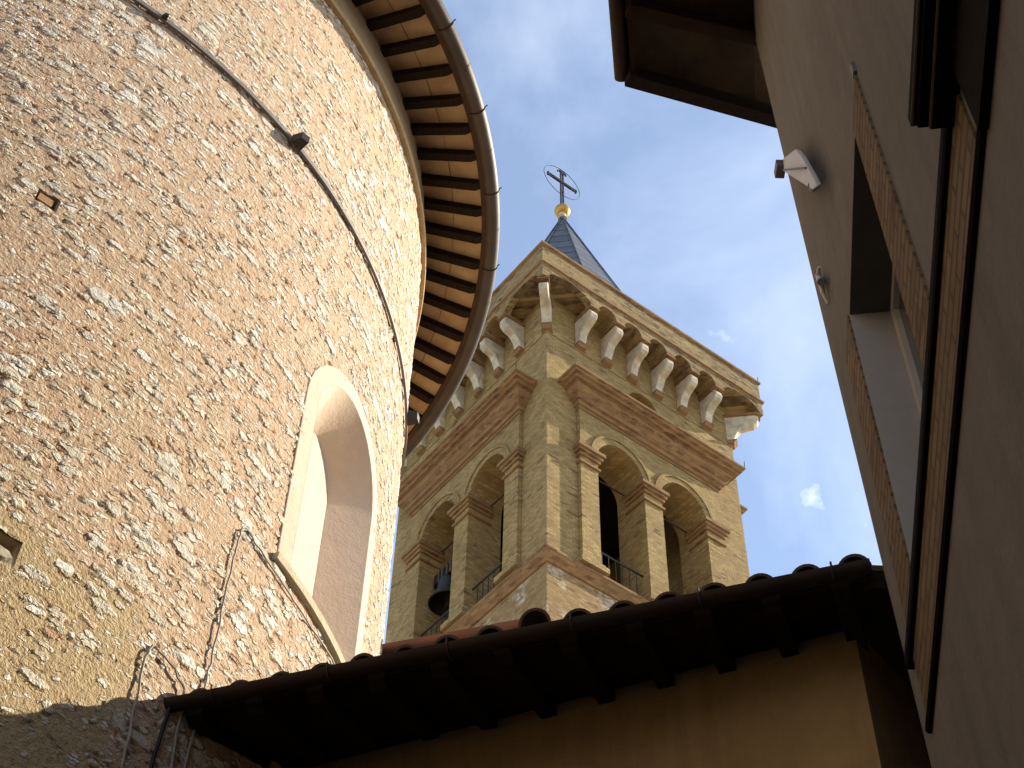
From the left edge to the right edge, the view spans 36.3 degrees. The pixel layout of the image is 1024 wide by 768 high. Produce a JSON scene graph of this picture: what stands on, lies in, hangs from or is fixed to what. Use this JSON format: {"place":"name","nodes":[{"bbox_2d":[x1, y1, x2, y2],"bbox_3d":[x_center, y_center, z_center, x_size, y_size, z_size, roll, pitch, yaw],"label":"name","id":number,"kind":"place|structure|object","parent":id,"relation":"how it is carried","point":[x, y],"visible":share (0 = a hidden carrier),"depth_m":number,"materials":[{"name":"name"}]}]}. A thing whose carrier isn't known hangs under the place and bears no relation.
{"place":"outdoors","nodes":[
{"label":"outdoors","id":0,"kind":"place"},
{"bbox_2d":[385,165,763,642],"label":"bell tower","id":1,"kind":"structure","parent":0,"point":[576,446],"depth_m":39.99,"materials":[{"name":"brick"}]},
{"bbox_2d":[428,560,451,617],"bbox_3d":[-1.570,5.056,38.901,1.000,1.250,1.050,-4,-50,4],"label":"bell","id":2,"kind":"object","parent":1,"relation":"hanging from","point":[438,601],"visible":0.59,"depth_m":38.77,"materials":[{"name":"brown metal"}]},
{"bbox_2d":[382,0,881,643],"label":"sky","id":3,"kind":"structure","parent":0,"point":[684,207],"materials":[{"name":"blue"}]},
{"label":"ground","id":4,"kind":"structure","parent":0,"visible":0},
{"bbox_2d":[0,0,501,767],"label":"church apse","id":5,"kind":"structure","parent":4,"relation":"on","point":[248,258],"depth_m":11.46,"materials":[{"name":"beige stone"}]},
{"bbox_2d":[120,645,185,767],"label":"cable","id":6,"kind":"object","parent":5,"relation":"attached to","point":[138,694],"visible":0.97,"depth_m":8.86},
{"bbox_2d":[149,707,170,767],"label":"cable","id":7,"kind":"object","parent":5,"relation":"attached to","point":[159,739],"visible":1,"depth_m":8.76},
{"bbox_2d":[183,528,334,767],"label":"cable","id":8,"kind":"object","parent":5,"relation":"attached to","point":[220,619],"visible":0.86,"depth_m":10.16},
{"bbox_2d":[271,365,376,663],"bbox_3d":[-1.504,1.017,12.267,0.472,2.680,1.745,-11,-51,10],"label":"blind window","id":9,"kind":"structure","parent":5,"relation":"in","point":[325,550],"depth_m":12.57,"materials":[{"name":"paint"}]},
{"bbox_2d":[382,619,519,654],"bbox_3d":[-1.386,7.646,12.751,4.360,13.000,5.185,-12,-52,11],"label":"church aisle","id":10,"kind":"object","parent":4,"relation":"on","point":[391,647],"visible":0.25,"depth_m":14.62,"materials":[{"name":"ceramic"}]},
{"bbox_2d":[164,554,931,767],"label":"house","id":11,"kind":"structure","parent":4,"relation":"on","point":[802,666],"depth_m":8.85,"materials":[{"name":"tile"}]},
{"bbox_2d":[608,0,1023,767],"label":"plastered house","id":12,"kind":"structure","parent":4,"relation":"on","point":[898,124],"depth_m":6.01,"materials":[{"name":"grey paint"}]},
{"bbox_2d":[774,149,820,191],"bbox_3d":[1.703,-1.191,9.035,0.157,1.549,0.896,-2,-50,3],"label":"floodlight","id":13,"kind":"object","parent":12,"relation":"attached to","point":[795,164],"visible":1,"depth_m":8.96,"materials":[{"name":"white metal"}]},
{"bbox_2d":[815,266,828,304],"bbox_3d":[1.768,-0.585,8.950,0.045,0.429,0.324,-12,-52,11],"label":"wall bracket","id":14,"kind":"object","parent":12,"relation":"attached to","point":[820,281],"depth_m":8.82,"materials":[{"name":"grey metal"}]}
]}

